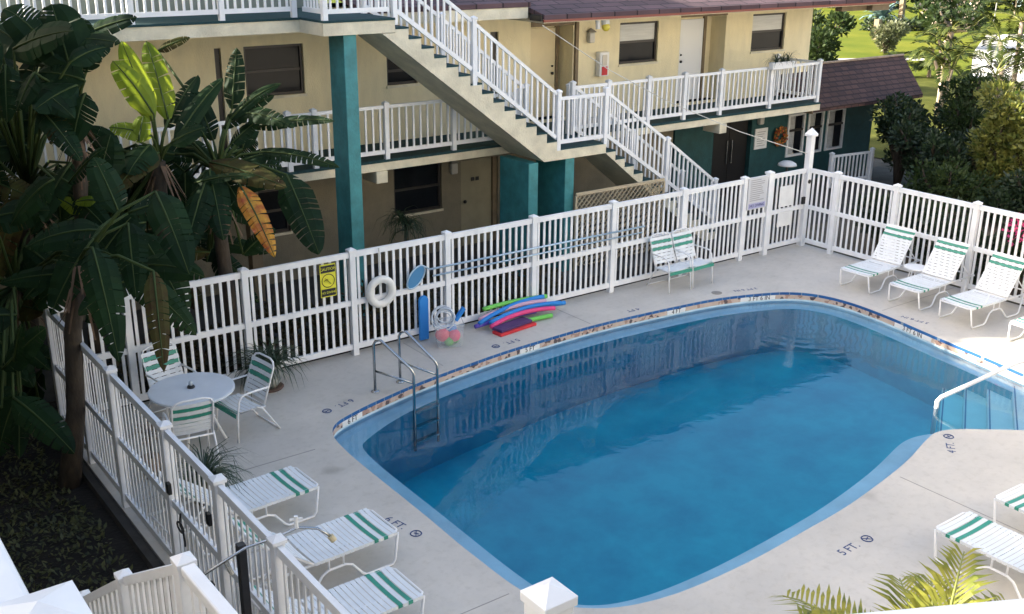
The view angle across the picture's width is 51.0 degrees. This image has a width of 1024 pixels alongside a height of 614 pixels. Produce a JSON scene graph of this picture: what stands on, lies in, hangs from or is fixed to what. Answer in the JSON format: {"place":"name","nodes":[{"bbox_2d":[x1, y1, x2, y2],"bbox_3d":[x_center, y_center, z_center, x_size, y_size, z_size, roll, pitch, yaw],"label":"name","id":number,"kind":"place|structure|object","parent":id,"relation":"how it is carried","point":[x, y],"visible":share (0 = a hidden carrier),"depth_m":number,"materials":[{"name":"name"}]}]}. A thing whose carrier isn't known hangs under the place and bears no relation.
{"place":"outdoors","nodes":[
{"label":"outdoors","id":0,"kind":"place"},
{"bbox_2d":[0,539,91,613],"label":"roof","id":1,"kind":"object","parent":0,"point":[16,597],"visible":1,"depth_m":2.41,"materials":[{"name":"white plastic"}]},
{"bbox_2d":[0,409,172,613],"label":"planting bed","id":2,"kind":"object","parent":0,"point":[84,494],"depth_m":12.31,"materials":[{"name":"black soil"}]},
{"bbox_2d":[0,423,147,609],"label":"ground cover","id":3,"kind":"object","parent":2,"relation":"on","point":[74,520],"visible":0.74,"depth_m":12.12,"materials":[{"name":"green plant"}]},
{"bbox_2d":[0,164,204,457],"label":"bird of paradise tree","id":4,"kind":"object","parent":2,"relation":"on","point":[26,272],"visible":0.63,"depth_m":13.25,"materials":[{"name":"green plant"}]},
{"bbox_2d":[26,157,194,490],"bbox_3d":[-4.579,0.322,12.929,1.643,3.981,2.371,-29,35,-54],"label":"bird of paradise tree","id":5,"kind":"object","parent":2,"relation":"on","point":[83,268],"visible":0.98,"depth_m":12.57,"materials":[{"name":"green plant"}]},
{"bbox_2d":[80,551,237,613],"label":"stair railing","id":6,"kind":"object","parent":2,"relation":"on","point":[193,589],"visible":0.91,"depth_m":6.46,"materials":[{"name":"white plastic"}]},
{"bbox_2d":[204,515,336,613],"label":"outdoor shower","id":7,"kind":"object","parent":2,"relation":"on","point":[240,553],"visible":0.98,"depth_m":8.85,"materials":[{"name":"metal"}]},
{"bbox_2d":[42,238,787,423],"bbox_3d":[-0.280,0.058,19.558,15.600,0.001,1.000,-13,24,-34],"label":"planting strip","id":8,"kind":"object","parent":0,"point":[54,405],"depth_m":20.83,"materials":[{"name":"plant"}]},
{"bbox_2d":[0,3,136,411],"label":"bird of paradise tree","id":9,"kind":"object","parent":8,"relation":"on","point":[18,27],"visible":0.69,"depth_m":13.41,"materials":[{"name":"green plant"}]},
{"bbox_2d":[46,41,222,371],"bbox_3d":[-5.767,-1.450,16.153,2.675,5.109,3.594,-13,24,-34],"label":"bird of paradise tree","id":10,"kind":"object","parent":8,"relation":"on","point":[141,171],"visible":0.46,"depth_m":14.96,"materials":[{"name":"green plant"}]},
{"bbox_2d":[107,324,232,397],"bbox_3d":[-5.067,0.774,15.929,2.061,1.247,0.890,-13,24,-34],"label":"croton shrub","id":11,"kind":"object","parent":8,"relation":"on","point":[196,355],"visible":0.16,"depth_m":15.99,"materials":[{"name":"green plant"}]},
{"bbox_2d":[112,36,339,373],"bbox_3d":[-4.153,-1.246,15.688,2.458,5.061,3.700,-18,26,-41],"label":"bird of paradise tree","id":12,"kind":"object","parent":8,"relation":"on","point":[215,203],"visible":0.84,"depth_m":15.47,"materials":[{"name":"green plant"}]},
{"bbox_2d":[205,296,328,370],"bbox_3d":[-3.800,0.468,16.864,2.113,1.265,0.853,-13,24,-34],"label":"croton shrub","id":13,"kind":"object","parent":8,"relation":"on","point":[283,329],"visible":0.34,"depth_m":16.88,"materials":[{"name":"green plant"}]},
{"bbox_2d":[305,280,413,351],"bbox_3d":[-2.487,0.153,17.750,2.160,1.207,0.864,-13,24,-34],"label":"croton shrub","id":14,"kind":"object","parent":8,"relation":"on","point":[364,332],"visible":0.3,"depth_m":17.71,"materials":[{"name":"green plant"}]},
{"bbox_2d":[392,265,489,330],"bbox_3d":[-1.246,-0.161,18.657,2.122,1.212,0.867,-13,24,-34],"label":"croton shrub","id":15,"kind":"object","parent":8,"relation":"on","point":[455,295],"visible":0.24,"depth_m":18.62,"materials":[{"name":"green plant"}]},
{"bbox_2d":[463,248,563,310],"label":"croton shrub","id":16,"kind":"object","parent":8,"relation":"on","point":[518,282],"visible":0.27,"depth_m":19.48,"materials":[{"name":"green plant"}]},
{"bbox_2d":[1,166,922,403],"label":"walkway","id":17,"kind":"structure","parent":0,"point":[883,175],"depth_m":22.17,"materials":[{"name":"grey concrete"}]},
{"bbox_2d":[372,205,432,287],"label":"feathery plant","id":18,"kind":"object","parent":17,"relation":"on","point":[402,219],"visible":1,"depth_m":20.03,"materials":[{"name":"green plant"}]},
{"bbox_2d":[358,0,718,275],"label":"staircase","id":19,"kind":"structure","parent":17,"relation":"on","point":[543,185],"depth_m":20.73,"materials":[{"name":"white"}]},
{"bbox_2d":[573,178,664,270],"bbox_3d":[2.238,-1.715,22.224,2.450,1.640,0.048,-13,24,-34],"label":"lattice screen","id":20,"kind":"object","parent":17,"relation":"on","point":[621,187],"visible":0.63,"depth_m":22.11,"materials":[{"name":"wood"}]},
{"bbox_2d":[826,147,875,187],"bbox_3d":[9.060,-3.735,28.689,1.587,0.968,0.123,-10,22,-27],"label":"entry railing","id":21,"kind":"object","parent":17,"relation":"on","point":[869,166],"visible":0.82,"depth_m":28.71,"materials":[{"name":"white plastic"}]},
{"bbox_2d":[42,86,1023,403],"bbox_3d":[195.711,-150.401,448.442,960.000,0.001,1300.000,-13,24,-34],"label":"ground","id":22,"kind":"structure","parent":0,"point":[878,162],"depth_m":24.36,"materials":[{"name":"plant"}]},
{"bbox_2d":[0,20,120,391],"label":"bird of paradise tree","id":23,"kind":"object","parent":22,"relation":"on","point":[22,144],"visible":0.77,"depth_m":13.42,"materials":[{"name":"green plant"}]},
{"bbox_2d":[54,436,170,596],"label":"bed kerb","id":24,"kind":"structure","parent":22,"relation":"on","point":[148,556],"depth_m":12.38,"materials":[{"name":"concrete"}]},
{"bbox_2d":[0,0,895,327],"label":"motel building","id":25,"kind":"structure","parent":22,"relation":"on","point":[390,138],"depth_m":21.42,"materials":[{"name":"beige paint"}]},
{"bbox_2d":[214,48,226,150],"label":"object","id":26,"kind":"structure","parent":25,"relation":"in","point":[216,51],"depth_m":19.34,"materials":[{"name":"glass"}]},
{"bbox_2d":[243,43,306,100],"bbox_3d":[-4.392,-4.347,19.816,1.210,0.970,0.140,-13,24,-34],"label":"window","id":27,"kind":"structure","parent":25,"relation":"in","point":[265,65],"depth_m":19.86,"materials":[{"name":"glass"}]},
{"bbox_2d":[258,189,292,236],"bbox_3d":[-4.585,-1.813,20.579,0.700,0.920,0.140,-13,24,-34],"label":"window","id":28,"kind":"structure","parent":25,"relation":"in","point":[269,198],"depth_m":20.64,"materials":[{"name":"black glass"}]},
{"bbox_2d":[387,58,419,88],"bbox_3d":[-2.205,-4.697,21.406,0.750,0.600,0.140,-13,24,-34],"label":"window","id":29,"kind":"structure","parent":25,"relation":"in","point":[396,76],"depth_m":21.41,"materials":[{"name":"black glass"}]},
{"bbox_2d":[393,163,443,217],"bbox_3d":[-1.978,-2.461,22.391,1.200,1.070,0.140,-13,24,-34],"label":"window","id":30,"kind":"structure","parent":25,"relation":"in","point":[418,186],"depth_m":22.45,"materials":[{"name":"glass"}]},
{"bbox_2d":[461,157,490,245],"bbox_3d":[-0.775,-2.293,23.395,0.820,1.880,0.120,-13,24,-34],"label":"door","id":31,"kind":"structure","parent":25,"relation":"in","point":[475,173],"depth_m":23.37,"materials":[{"name":"beige paint"}]},
{"bbox_2d":[530,27,555,117],"bbox_3d":[0.656,-5.229,23.988,0.780,1.960,0.112,-13,24,-34],"label":"door","id":32,"kind":"structure","parent":25,"relation":"in","point":[542,54],"depth_m":23.95,"materials":[{"name":"white paint"}]},
{"bbox_2d":[595,51,608,76],"bbox_3d":[2.050,-5.503,24.283,0.280,0.540,0.172,-13,24,-34],"label":"extinguisher cabinet","id":33,"kind":"object","parent":25,"relation":"attached to","point":[602,57],"visible":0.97,"depth_m":24.21,"materials":[{"name":"white paint"}]},
{"bbox_2d":[618,21,657,66],"bbox_3d":[2.921,-6.122,24.914,1.250,0.980,0.140,-13,24,-34],"label":"window","id":34,"kind":"structure","parent":25,"relation":"in","point":[638,40],"depth_m":24.97,"materials":[{"name":"glass"}]},
{"bbox_2d":[676,18,703,100],"bbox_3d":[4.417,-6.130,26.614,0.830,1.960,0.112,-13,24,-34],"label":"door","id":35,"kind":"structure","parent":25,"relation":"in","point":[691,32],"depth_m":26.55,"materials":[{"name":"white"}]},
{"bbox_2d":[750,12,784,53],"bbox_3d":[6.530,-7.010,27.425,1.300,0.970,0.140,-13,24,-34],"label":"window","id":36,"kind":"structure","parent":25,"relation":"in","point":[767,29],"depth_m":27.48,"materials":[{"name":"grey glass"}]},
{"bbox_2d":[763,51,801,69],"bbox_3d":[6.475,-5.883,25.667,1.196,0.492,0.834,-13,24,-34],"label":"rail planter","id":37,"kind":"object","parent":25,"relation":"attached to","point":[782,63],"visible":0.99,"depth_m":25.59,"materials":[{"name":"white plastic"}]},
{"bbox_2d":[670,54,922,202],"bbox_3d":[7.435,-5.234,29.925,9.900,3.205,4.180,-13,24,-34],"label":"office annex","id":38,"kind":"object","parent":22,"relation":"on","point":[851,91],"visible":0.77,"depth_m":29.04,"materials":[{"name":"green paint"}]},
{"bbox_2d":[710,122,729,195],"bbox_3d":[5.334,-3.867,27.688,0.680,2.070,0.098,-13,24,-34],"label":"door","id":39,"kind":"structure","parent":38,"relation":"in","point":[720,141],"depth_m":27.72,"materials":[{"name":"black wood"}]},
{"bbox_2d":[725,120,747,193],"bbox_3d":[5.897,-4.001,28.081,0.680,2.070,0.098,-13,24,-34],"label":"door","id":40,"kind":"structure","parent":38,"relation":"in","point":[737,143],"depth_m":28.06,"materials":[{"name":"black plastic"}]},
{"bbox_2d":[785,113,805,157],"bbox_3d":[7.650,-4.683,29.130,0.700,1.160,0.160,-13,24,-34],"label":"window","id":41,"kind":"structure","parent":38,"relation":"in","point":[796,122],"depth_m":29.15,"materials":[{"name":"glass"}]},
{"bbox_2d":[805,111,824,152],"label":"window","id":42,"kind":"structure","parent":38,"relation":"in","point":[815,120],"depth_m":29.59,"materials":[{"name":"glass"}]},
{"bbox_2d":[823,108,845,150],"bbox_3d":[9.001,-5.006,30.073,0.780,1.160,0.160,-13,24,-34],"label":"window","id":43,"kind":"structure","parent":38,"relation":"in","point":[835,123],"depth_m":30.11,"materials":[{"name":"glass"}]},
{"bbox_2d":[845,189,941,248],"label":"shrub","id":44,"kind":"object","parent":22,"relation":"on","point":[886,211],"visible":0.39,"depth_m":23.28,"materials":[{"name":"green plant"}]},
{"bbox_2d":[866,90,936,184],"bbox_3d":[10.627,-4.479,28.893,2.262,2.690,2.108,-13,24,-34],"label":"glossy shrub","id":45,"kind":"object","parent":22,"relation":"on","point":[904,107],"visible":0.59,"depth_m":28.54,"materials":[{"name":"green plant"}]},
{"bbox_2d":[887,119,971,180],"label":"glossy shrub","id":46,"kind":"object","parent":22,"relation":"on","point":[935,147],"visible":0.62,"depth_m":27.38,"materials":[{"name":"green plant"}]},
{"bbox_2d":[902,195,983,269],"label":"shrub","id":47,"kind":"object","parent":22,"relation":"on","point":[940,228],"visible":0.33,"depth_m":21.67,"materials":[{"name":"green plant"}]},
{"bbox_2d":[900,155,999,218],"bbox_3d":[10.450,-2.807,25.664,2.349,1.709,2.183,-13,24,-34],"label":"glossy shrub","id":48,"kind":"object","parent":22,"relation":"on","point":[948,179],"visible":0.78,"depth_m":25.20,"materials":[{"name":"green plant"}]},
{"bbox_2d":[927,91,986,166],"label":"glossy shrub","id":49,"kind":"object","parent":22,"relation":"on","point":[934,119],"visible":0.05,"depth_m":30.86,"materials":[{"name":"green plant"}]},
{"bbox_2d":[937,71,1001,169],"bbox_3d":[12.348,-4.696,28.754,2.097,3.203,2.508,13,23,32],"label":"glossy shrub","id":50,"kind":"object","parent":22,"relation":"on","point":[963,104],"visible":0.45,"depth_m":28.36,"materials":[{"name":"green plant"}]},
{"bbox_2d":[943,116,1015,187],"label":"glossy shrub","id":51,"kind":"object","parent":22,"relation":"on","point":[963,137],"visible":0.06,"depth_m":27.63,"materials":[{"name":"green plant"}]},
{"bbox_2d":[942,222,1023,288],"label":"shrub","id":52,"kind":"object","parent":22,"relation":"on","point":[986,245],"visible":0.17,"depth_m":20.97,"materials":[{"name":"green plant"}]},
{"bbox_2d":[946,0,1023,111],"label":"areca palm","id":53,"kind":"object","parent":22,"relation":"on","point":[1017,59],"visible":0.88,"depth_m":31.36,"materials":[{"name":"green plant"}]},
{"bbox_2d":[964,78,1023,203],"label":"croton hedge","id":54,"kind":"object","parent":22,"relation":"on","point":[996,122],"visible":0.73,"depth_m":26.26,"materials":[{"name":"green plant"}]},
{"bbox_2d":[980,167,1023,225],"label":"glossy shrub","id":55,"kind":"object","parent":22,"relation":"on","point":[1009,196],"visible":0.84,"depth_m":25.16,"materials":[{"name":"green plant"}]},
{"bbox_2d":[983,90,1023,213],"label":"croton hedge","id":56,"kind":"object","parent":22,"relation":"on","point":[1017,150],"visible":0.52,"depth_m":25.81,"materials":[{"name":"green plant"}]},
{"bbox_2d":[997,212,1023,298],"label":"flowering shrub","id":57,"kind":"object","parent":22,"relation":"on","point":[1011,253],"visible":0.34,"depth_m":20.07,"materials":[{"name":"green plant"}]},
{"bbox_2d":[60,244,1023,613],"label":"pool deck","id":58,"kind":"structure","parent":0,"point":[858,546],"depth_m":13.37,"materials":[{"name":"paint"}]},
{"bbox_2d":[141,342,204,420],"bbox_3d":[-4.675,1.061,14.760,0.677,1.005,0.568,18,26,40],"label":"patio chair","id":59,"kind":"object","parent":58,"relation":"on","point":[156,365],"visible":0.3,"depth_m":14.80,"materials":[{"name":"white"}]},
{"bbox_2d":[148,372,234,448],"bbox_3d":[-4.199,1.413,14.171,1.100,0.744,1.100,-13,24,-34],"label":"patio table","id":60,"kind":"object","parent":58,"relation":"on","point":[171,391],"visible":0.72,"depth_m":14.03,"materials":[{"name":"white"}]},
{"bbox_2d":[162,397,221,475],"bbox_3d":[-4.063,1.499,13.537,0.568,1.005,0.677,-10,22,-27],"label":"patio chair","id":61,"kind":"object","parent":58,"relation":"on","point":[192,425],"visible":0.77,"depth_m":13.31,"materials":[{"name":"white"}]},
{"bbox_2d":[139,437,255,516],"bbox_3d":[-3.645,2.048,12.708,1.543,0.768,1.588,-13,24,-34],"label":"spiky plant","id":62,"kind":"object","parent":58,"relation":"on","point":[205,461],"visible":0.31,"depth_m":12.69,"materials":[{"name":"green plant"}]},
{"bbox_2d":[47,309,349,613],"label":"pool fence","id":63,"kind":"object","parent":58,"relation":"on","point":[282,557],"visible":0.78,"depth_m":10.76,"materials":[{"name":"white plastic"}]},
{"bbox_2d":[148,466,318,555],"bbox_3d":[-3.094,2.106,12.043,1.796,0.858,0.670,-15,25,-37],"label":"sun lounger","id":64,"kind":"object","parent":58,"relation":"on","point":[251,496],"visible":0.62,"depth_m":12.25,"materials":[{"name":"white"}]},
{"bbox_2d":[214,352,279,442],"bbox_3d":[-3.572,1.191,14.416,0.677,1.005,0.568,-18,26,-41],"label":"patio chair","id":65,"kind":"object","parent":58,"relation":"on","point":[228,410],"visible":0.89,"depth_m":14.43,"materials":[{"name":"white"}]},
{"bbox_2d":[221,337,311,400],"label":"potted plant","id":66,"kind":"object","parent":58,"relation":"on","point":[276,384],"visible":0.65,"depth_m":15.74,"materials":[{"name":"green plant"}]},
{"bbox_2d":[228,508,398,599],"bbox_3d":[-2.086,2.435,11.137,1.796,0.858,0.670,-14,24,-36],"label":"sun lounger","id":67,"kind":"object","parent":58,"relation":"on","point":[323,540],"visible":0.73,"depth_m":11.29,"materials":[{"name":"white plastic"}]},
{"bbox_2d":[251,566,424,613],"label":"sun lounger","id":68,"kind":"object","parent":58,"relation":"on","point":[409,585],"visible":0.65,"depth_m":10.36,"materials":[{"name":"white"}]},
{"bbox_2d":[43,170,774,426],"bbox_3d":[-0.400,-0.591,18.305,14.280,1.800,0.150,-13,24,-34],"label":"pool fence","id":69,"kind":"object","parent":58,"relation":"on","point":[446,240],"visible":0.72,"depth_m":17.69,"materials":[{"name":"white plastic"}]},
{"bbox_2d":[319,263,336,297],"bbox_3d":[-2.810,-0.402,16.401,0.274,0.520,0.033,-13,24,-34],"label":"caution sign","id":70,"kind":"object","parent":69,"relation":"attached to","point":[327,280],"visible":1,"depth_m":16.40,"materials":[{"name":"yellow"}]},
{"bbox_2d":[366,248,395,307],"bbox_3d":[-2.072,-0.452,16.912,0.534,0.978,0.124,-13,24,-34],"label":"life ring","id":71,"kind":"object","parent":69,"relation":"hanging from","point":[388,298],"visible":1,"depth_m":16.92,"materials":[{"name":"white plastic"}]},
{"bbox_2d":[406,225,644,289],"bbox_3d":[0.395,-0.951,18.679,5.213,0.387,0.047,-13,24,-34],"label":"skimmer net","id":72,"kind":"object","parent":69,"relation":"attached to","point":[415,277],"visible":1,"depth_m":17.69,"materials":[{"name":"blue metal"}]},
{"bbox_2d":[432,232,642,276],"bbox_3d":[0.578,-0.955,18.828,4.650,0.030,0.030,-13,24,-34],"label":"brush pole","id":73,"kind":"object","parent":69,"relation":"attached to","point":[534,254],"visible":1,"depth_m":18.67,"materials":[{"name":"blue metal"}]},
{"bbox_2d":[746,175,768,210],"bbox_3d":[5.000,-2.322,21.843,0.580,0.660,0.022,-13,24,-34],"label":"rules sign","id":74,"kind":"object","parent":69,"relation":"attached to","point":[757,193],"visible":1,"depth_m":21.83,"materials":[{"name":"grey"}]},
{"bbox_2d":[767,168,806,248],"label":"fence gate","id":75,"kind":"structure","parent":69,"relation":"attached to","point":[796,207],"depth_m":22.63,"materials":[{"name":"white plastic"}]},
{"bbox_2d":[778,184,794,207],"bbox_3d":[5.742,-2.325,22.435,0.440,0.440,0.015,-13,24,-34],"label":"gate sign","id":76,"kind":"object","parent":75,"relation":"attached to","point":[786,195],"visible":1,"depth_m":22.42,"materials":[{"name":"white paint"}]},
{"bbox_2d":[418,295,428,340],"bbox_3d":[-1.451,0.176,17.608,0.170,0.764,0.055,-13,24,-34],"label":"kickboard","id":77,"kind":"object","parent":58,"relation":"on","point":[423,311],"visible":1,"depth_m":17.58,"materials":[{"name":"blue"}]},
{"bbox_2d":[492,321,536,336],"bbox_3d":[0.045,0.360,18.244,0.836,0.050,0.220,-17,26,-40],"label":"foam mat","id":78,"kind":"object","parent":58,"relation":"on","point":[526,326],"visible":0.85,"depth_m":18.12,"materials":[{"name":"plastic"}]},
{"bbox_2d":[492,316,531,332],"bbox_3d":[0.004,0.299,18.256,0.240,0.050,0.750,18,26,41],"label":"foam mat","id":79,"kind":"object","parent":78,"relation":"on","point":[511,324],"visible":1,"depth_m":18.19,"materials":[{"name":"plastic"}]},
{"bbox_2d":[489,306,555,328],"bbox_3d":[0.173,0.150,18.494,1.418,0.141,0.155,-14,24,-36],"label":"pool noodle","id":80,"kind":"object","parent":79,"relation":"on","point":[516,314],"visible":1,"depth_m":18.49,"materials":[{"name":"pink plastic"}]},
{"bbox_2d":[489,301,561,324],"bbox_3d":[0.224,0.068,18.596,1.587,0.138,0.155,-15,24,-36],"label":"pool noodle","id":81,"kind":"object","parent":80,"relation":"on","point":[543,304],"visible":1,"depth_m":18.62,"materials":[{"name":"blue plastic"}]},
{"bbox_2d":[646,232,691,293],"bbox_3d":[2.987,-0.849,20.320,0.568,1.005,0.677,-13,23,-32],"label":"patio chair","id":82,"kind":"object","parent":58,"relation":"on","point":[671,271],"visible":1,"depth_m":20.36,"materials":[{"name":"white"}]},
{"bbox_2d":[332,292,1023,607],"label":"swimming pool","id":83,"kind":"structure","parent":58,"relation":"in","point":[643,457],"depth_m":16.83,"materials":[{"name":"blue liquid"}]},
{"bbox_2d":[371,331,439,450],"bbox_3d":[-1.579,1.250,15.874,0.883,1.737,0.578,7,21,19],"label":"pool ladder","id":84,"kind":"object","parent":83,"relation":"attached to","point":[400,380],"visible":1,"depth_m":15.84,"materials":[{"name":"silver metal"}]},
{"bbox_2d":[670,227,713,288],"bbox_3d":[3.450,-0.956,20.632,0.568,1.005,0.677,-14,24,-36],"label":"patio chair","id":85,"kind":"object","parent":58,"relation":"on","point":[702,264],"visible":0.95,"depth_m":20.67,"materials":[{"name":"white"}]},
{"bbox_2d":[796,128,817,245],"bbox_3d":[6.261,-2.542,22.827,0.200,2.555,0.200,-13,24,-34],"label":"corner post","id":86,"kind":"object","parent":58,"relation":"on","point":[811,134],"visible":1,"depth_m":22.73,"materials":[{"name":"white plastic"}]},
{"bbox_2d":[839,224,919,293],"bbox_3d":[7.138,-0.965,20.690,1.796,1.021,0.670,-14,24,-36],"label":"sun lounger","id":87,"kind":"object","parent":58,"relation":"on","point":[866,268],"visible":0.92,"depth_m":20.74,"materials":[{"name":"white"}]},
{"bbox_2d":[804,168,1023,304],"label":"pool fence","id":88,"kind":"object","parent":58,"relation":"on","point":[834,213],"visible":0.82,"depth_m":21.00,"materials":[{"name":"white plastic"}]},
{"bbox_2d":[888,237,974,310],"bbox_3d":[7.778,-0.648,19.812,1.796,1.021,0.670,-13,24,-34],"label":"sun lounger","id":89,"kind":"object","parent":58,"relation":"on","point":[937,271],"visible":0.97,"depth_m":19.85,"materials":[{"name":"white"}]},
{"bbox_2d":[930,358,1023,433],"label":"step handrail","id":90,"kind":"object","parent":58,"relation":"on","point":[967,385],"visible":0.84,"depth_m":15.66,"materials":[{"name":"white"}]},
{"bbox_2d":[934,511,1023,598],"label":"sun lounger","id":91,"kind":"object","parent":58,"relation":"on","point":[989,551],"visible":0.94,"depth_m":11.42,"materials":[{"name":"white"}]},
{"bbox_2d":[938,251,1023,328],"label":"sun lounger","id":92,"kind":"object","parent":58,"relation":"on","point":[984,287],"visible":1,"depth_m":18.98,"materials":[{"name":"white"}]},
{"bbox_2d":[993,484,1023,539],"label":"sun lounger","id":93,"kind":"object","parent":58,"relation":"on","point":[1007,493],"visible":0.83,"depth_m":12.23,"materials":[{"name":"white"}]},
{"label":"toy bin","id":94,"kind":"object","parent":58,"relation":"on","visible":0},
{"bbox_2d":[431,305,455,329],"bbox_3d":[-1.115,0.177,17.409,0.416,0.427,0.139,-5,20,-15],"label":"coiled hose","id":95,"kind":"object","parent":94,"relation":"in","point":[444,308],"visible":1,"depth_m":17.39,"materials":[{"name":"white"}]},
{"bbox_2d":[520,577,577,613],"bbox_3d":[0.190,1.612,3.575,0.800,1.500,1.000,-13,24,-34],"label":"railing post","id":96,"kind":"object","parent":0,"point":[551,595],"visible":1,"depth_m":3.39,"materials":[{"name":"white plastic"}]},
{"bbox_2d":[318,0,1023,78],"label":"lawn","id":97,"kind":"structure","parent":0,"point":[856,42],"depth_m":68.26,"materials":[{"name":"green plant"}]},
{"bbox_2d":[808,8,856,61],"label":"sea grape","id":98,"kind":"object","parent":97,"relation":"on","point":[823,44],"visible":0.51,"depth_m":45.29,"materials":[{"name":"green plant"}]},
{"bbox_2d":[869,18,910,53],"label":"round shrub","id":99,"kind":"object","parent":97,"relation":"on","point":[888,36],"visible":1,"depth_m":60.11,"materials":[{"name":"green plant"}]},
{"bbox_2d":[859,16,931,30],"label":"dark hedge","id":100,"kind":"object","parent":97,"relation":"on","point":[913,24],"visible":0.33,"depth_m":74.30,"materials":[{"name":"green plant"}]},
{"bbox_2d":[906,0,992,44],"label":"frangipani tree","id":101,"kind":"object","parent":97,"relation":"on","point":[940,12],"visible":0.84,"depth_m":62.59,"materials":[{"name":"green plant"}]},
{"bbox_2d":[769,540,1004,613],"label":"palm top","id":102,"kind":"object","parent":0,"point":[920,598],"visible":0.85,"depth_m":5.96,"materials":[{"name":"green plant"}]},
{"bbox_2d":[869,77,981,160],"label":"verge","id":103,"kind":"structure","parent":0,"point":[928,87],"depth_m":42.98,"materials":[{"name":"green plant"}]},
{"bbox_2d":[908,18,980,91],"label":"feather palm","id":104,"kind":"object","parent":103,"relation":"on","point":[941,33],"visible":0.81,"depth_m":42.37,"materials":[{"name":"green plant"}]},
{"bbox_2d":[918,40,983,115],"bbox_3d":[16.282,-8.559,40.229,2.447,2.781,2.125,-7,21,-19],"label":"feather palm","id":105,"kind":"object","parent":103,"relation":"on","point":[940,58],"visible":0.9,"depth_m":39.82,"materials":[{"name":"green plant"}]},
{"bbox_2d":[972,34,1023,78],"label":"concrete drive","id":106,"kind":"structure","parent":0,"point":[983,49],"depth_m":60.67,"materials":[{"name":"concrete"}]},
{"bbox_3d":[14.841,0.062,4.311,72.000,10.450,8.360,-13,24,-34],"label":"balcony block","id":107,"kind":"object","parent":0,"visible":0},
{"bbox_2d":[856,598,1023,613],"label":"balcony rail","id":108,"kind":"object","parent":107,"relation":"attached to","point":[1014,606],"depth_m":0.78,"materials":[{"name":"white plastic"}]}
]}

